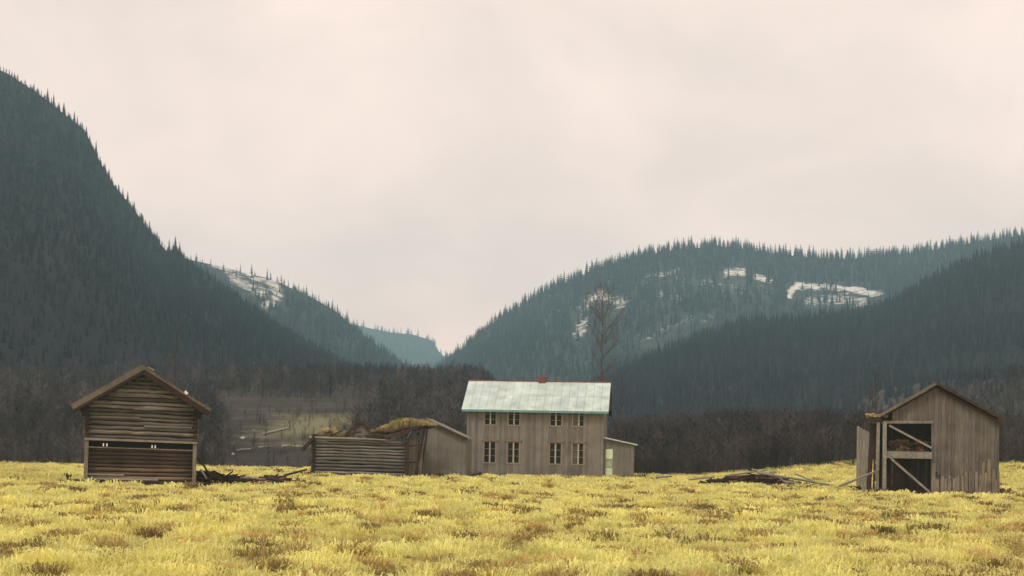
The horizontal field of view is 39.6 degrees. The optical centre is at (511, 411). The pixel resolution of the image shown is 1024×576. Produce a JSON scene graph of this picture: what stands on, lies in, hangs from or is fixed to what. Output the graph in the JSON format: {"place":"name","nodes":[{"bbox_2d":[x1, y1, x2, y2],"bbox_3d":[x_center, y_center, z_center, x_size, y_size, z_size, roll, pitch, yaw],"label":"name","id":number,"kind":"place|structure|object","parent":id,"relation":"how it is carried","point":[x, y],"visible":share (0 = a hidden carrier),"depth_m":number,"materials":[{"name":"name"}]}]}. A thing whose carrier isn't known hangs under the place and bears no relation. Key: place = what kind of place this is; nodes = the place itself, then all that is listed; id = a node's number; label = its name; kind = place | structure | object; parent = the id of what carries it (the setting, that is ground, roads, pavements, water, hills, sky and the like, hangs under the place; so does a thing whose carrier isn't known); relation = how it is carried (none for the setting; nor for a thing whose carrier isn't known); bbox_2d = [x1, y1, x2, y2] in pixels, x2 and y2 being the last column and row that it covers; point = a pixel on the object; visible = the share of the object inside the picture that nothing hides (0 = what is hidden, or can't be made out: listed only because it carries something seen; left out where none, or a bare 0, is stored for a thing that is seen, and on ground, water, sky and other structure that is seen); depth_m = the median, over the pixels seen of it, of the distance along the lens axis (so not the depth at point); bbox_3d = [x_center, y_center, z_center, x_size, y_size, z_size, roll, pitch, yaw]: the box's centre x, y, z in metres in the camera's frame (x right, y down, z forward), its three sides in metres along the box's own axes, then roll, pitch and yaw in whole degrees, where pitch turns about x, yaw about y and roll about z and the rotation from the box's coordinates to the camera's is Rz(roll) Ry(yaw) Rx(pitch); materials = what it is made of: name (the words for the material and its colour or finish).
{"place":"outdoors","nodes":[
{"label":"outdoors","id":0,"kind":"place"},
{"bbox_2d":[0,71,318,387],"bbox_3d":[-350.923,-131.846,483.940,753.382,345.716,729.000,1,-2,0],"label":"mountain","id":1,"kind":"structure","parent":0,"point":[45,338],"depth_m":325.67,"materials":[{"name":"green plant"}]},
{"bbox_2d":[0,67,495,393],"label":"forest","id":2,"kind":"object","parent":1,"relation":"on","point":[270,334],"visible":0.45,"depth_m":404.01,"materials":[{"name":"green plant"}]},
{"bbox_2d":[192,260,403,367],"bbox_3d":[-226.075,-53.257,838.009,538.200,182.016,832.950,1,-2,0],"label":"hill","id":3,"kind":"structure","parent":0,"point":[241,283],"depth_m":900.71,"materials":[{"name":"green plant"}]},
{"bbox_2d":[163,246,412,369],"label":"forest","id":4,"kind":"object","parent":3,"relation":"on","point":[299,309],"visible":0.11,"depth_m":855.97,"materials":[{"name":"green plant"}]},
{"bbox_2d":[351,324,444,368],"bbox_3d":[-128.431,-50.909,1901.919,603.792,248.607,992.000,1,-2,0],"label":"hill","id":5,"kind":"structure","parent":0,"point":[431,355],"depth_m":2207.75,"materials":[{"name":"teal plant"}]},
{"bbox_2d":[354,320,447,367],"bbox_3d":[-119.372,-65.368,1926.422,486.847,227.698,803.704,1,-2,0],"label":"forest","id":6,"kind":"object","parent":5,"relation":"on","point":[433,341],"visible":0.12,"depth_m":2206.31,"materials":[{"name":"green plant"}]},
{"bbox_2d":[0,371,1023,575],"bbox_3d":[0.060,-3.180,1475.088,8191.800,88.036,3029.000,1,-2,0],"label":"field","id":7,"kind":"structure","parent":0,"point":[276,421],"depth_m":167.00,"materials":[{"name":"plant"}]},
{"bbox_2d":[71,364,210,484],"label":"storehouse","id":8,"kind":"structure","parent":7,"relation":"on","point":[142,421],"depth_m":66.64,"materials":[{"name":"brown wood"}]},
{"bbox_2d":[166,328,185,385],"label":"bare tree","id":9,"kind":"object","parent":7,"relation":"on","point":[175,360],"visible":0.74,"depth_m":84.09,"materials":[{"name":"brown plant"}]},
{"bbox_2d":[197,456,211,476],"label":"pole","id":10,"kind":"object","parent":7,"relation":"on","point":[204,466],"visible":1,"depth_m":68.41,"materials":[{"name":"wood"}]},
{"bbox_2d":[196,470,305,485],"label":"timber debris","id":11,"kind":"object","parent":7,"relation":"on","point":[217,476],"visible":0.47,"depth_m":72.21,"materials":[{"name":"brown wood"}]},
{"bbox_2d":[240,477,265,478],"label":"pole","id":12,"kind":"object","parent":11,"relation":"on","point":[251,478],"visible":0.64,"depth_m":72.39,"materials":[{"name":"grey wood"}]},
{"bbox_2d":[262,427,288,434],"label":"fallen trunk","id":13,"kind":"object","parent":7,"relation":"on","point":[277,430],"visible":0.97,"depth_m":148.81,"materials":[{"name":"grey wood"}]},
{"bbox_2d":[281,444,302,446],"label":"fallen trunk","id":14,"kind":"object","parent":7,"relation":"on","point":[284,445],"visible":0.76,"depth_m":137.01,"materials":[{"name":"grey wood"}]},
{"bbox_2d":[283,469,306,475],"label":"pole","id":15,"kind":"object","parent":7,"relation":"on","point":[288,474],"visible":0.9,"depth_m":79.89,"materials":[{"name":"wood"}]},
{"bbox_2d":[301,417,437,476],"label":"ruined barn","id":16,"kind":"structure","parent":7,"relation":"on","point":[361,448],"depth_m":88.01,"materials":[{"name":"brown wood"}]},
{"bbox_2d":[422,418,472,475],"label":"board shed","id":17,"kind":"structure","parent":7,"relation":"on","point":[438,444],"depth_m":92.85,"materials":[{"name":"grey wood"}]},
{"bbox_2d":[0,459,1023,575],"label":"grass","id":18,"kind":"structure","parent":7,"relation":"on","point":[505,512],"depth_m":32.35,"materials":[{"name":"yellow plant"}]},
{"bbox_2d":[266,476,283,481],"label":"pole","id":19,"kind":"object","parent":18,"relation":"on","point":[274,479],"visible":1,"depth_m":71.36,"materials":[{"name":"wood"}]},
{"bbox_2d":[656,475,671,477],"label":"pole","id":20,"kind":"object","parent":18,"relation":"on","point":[663,476],"visible":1,"depth_m":87.63,"materials":[{"name":"grey wood"}]},
{"bbox_2d":[783,480,811,484],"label":"pole","id":21,"kind":"object","parent":18,"relation":"on","point":[792,482],"visible":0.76,"depth_m":80.75,"materials":[{"name":"grey wood"}]},
{"bbox_2d":[0,354,1023,474],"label":"undergrowth","id":22,"kind":"object","parent":7,"relation":"on","point":[732,439],"visible":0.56,"depth_m":146.79,"materials":[{"name":"plant"}]},
{"bbox_2d":[461,376,637,476],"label":"farmhouse","id":23,"kind":"object","parent":7,"relation":"on","point":[527,427],"visible":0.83,"depth_m":99.00,"materials":[{"name":"wood"}]},
{"bbox_2d":[482,440,497,463],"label":"window","id":24,"kind":"structure","parent":23,"relation":"in","point":[489,446],"depth_m":99.25,"materials":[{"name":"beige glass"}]},
{"bbox_2d":[483,412,496,425],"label":"window","id":25,"kind":"structure","parent":23,"relation":"in","point":[489,418],"depth_m":99.32,"materials":[{"name":"beige glass"}]},
{"bbox_2d":[505,440,521,463],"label":"window","id":26,"kind":"structure","parent":23,"relation":"in","point":[513,446],"depth_m":99.08,"materials":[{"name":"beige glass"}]},
{"bbox_2d":[507,412,520,425],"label":"window","id":27,"kind":"structure","parent":23,"relation":"in","point":[513,418],"depth_m":99.13,"materials":[{"name":"beige glass"}]},
{"bbox_2d":[547,441,563,464],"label":"window","id":28,"kind":"structure","parent":23,"relation":"in","point":[555,447],"depth_m":98.76,"materials":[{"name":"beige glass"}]},
{"bbox_2d":[549,413,562,426],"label":"window","id":29,"kind":"structure","parent":23,"relation":"in","point":[555,419],"depth_m":98.84,"materials":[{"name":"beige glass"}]},
{"bbox_2d":[570,441,586,464],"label":"window","id":30,"kind":"structure","parent":23,"relation":"in","point":[576,447],"depth_m":98.60,"materials":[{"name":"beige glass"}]},
{"bbox_2d":[572,413,585,426],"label":"window","id":31,"kind":"structure","parent":23,"relation":"in","point":[578,417],"depth_m":98.67,"materials":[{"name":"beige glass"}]},
{"bbox_2d":[580,277,630,380],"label":"bare tree","id":32,"kind":"object","parent":7,"relation":"on","point":[598,341],"visible":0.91,"depth_m":113.14,"materials":[{"name":"brown plant"}]},
{"bbox_2d":[608,362,631,440],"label":"bare tree","id":33,"kind":"object","parent":7,"relation":"on","point":[622,393],"visible":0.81,"depth_m":120.04,"materials":[{"name":"brown plant"}]},
{"bbox_2d":[698,472,820,485],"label":"timber debris","id":34,"kind":"object","parent":7,"relation":"on","point":[759,478],"visible":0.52,"depth_m":82.26,"materials":[{"name":"brown wood"}]},
{"bbox_2d":[688,476,713,479],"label":"pole","id":35,"kind":"object","parent":34,"relation":"on","point":[700,478],"visible":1,"depth_m":83.16,"materials":[{"name":"grey wood"}]},
{"bbox_2d":[724,469,767,476],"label":"pole","id":36,"kind":"object","parent":34,"relation":"on","point":[744,473],"visible":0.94,"depth_m":82.68,"materials":[{"name":"grey wood"}]},
{"bbox_2d":[757,471,833,485],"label":"pole","id":37,"kind":"object","parent":7,"relation":"on","point":[786,477],"visible":0.86,"depth_m":81.29,"materials":[{"name":"grey wood"}]},
{"bbox_2d":[860,382,880,431],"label":"bare tree","id":38,"kind":"object","parent":7,"relation":"on","point":[869,406],"visible":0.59,"depth_m":94.05,"materials":[{"name":"brown plant"}]},
{"bbox_2d":[866,366,883,480],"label":"bare tree","id":39,"kind":"object","parent":7,"relation":"on","point":[875,404],"visible":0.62,"depth_m":90.03,"materials":[{"name":"brown plant"}]},
{"bbox_2d":[856,382,1005,494],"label":"plank barn","id":40,"kind":"structure","parent":7,"relation":"on","point":[954,447],"depth_m":71.43,"materials":[{"name":"grey wood"}]},
{"bbox_2d":[839,470,878,486],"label":"pole","id":41,"kind":"object","parent":40,"relation":"attached to","point":[849,482],"visible":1,"depth_m":70.96,"materials":[{"name":"grey wood"}]},
{"bbox_2d":[0,0,1023,355],"label":"sky","id":42,"kind":"structure","parent":0,"point":[425,167],"materials":[{"name":"white"}]},
{"bbox_2d":[450,236,1020,380],"bbox_3d":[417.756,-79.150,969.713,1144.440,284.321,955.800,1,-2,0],"label":"hill","id":43,"kind":"structure","parent":0,"point":[859,293],"depth_m":960.19,"materials":[{"name":"green plant"}]},
{"bbox_2d":[430,225,1023,380],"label":"forest","id":44,"kind":"object","parent":43,"relation":"on","point":[473,347],"visible":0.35,"depth_m":1017.68,"materials":[{"name":"green plant"}]},
{"bbox_2d":[612,247,1023,420],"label":"hill","id":45,"kind":"structure","parent":0,"point":[1008,348],"depth_m":393.50,"materials":[{"name":"green plant"}]},
{"bbox_2d":[461,237,1023,424],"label":"forest","id":46,"kind":"object","parent":45,"relation":"on","point":[695,352],"visible":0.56,"depth_m":439.51,"materials":[{"name":"green plant"}]}
]}

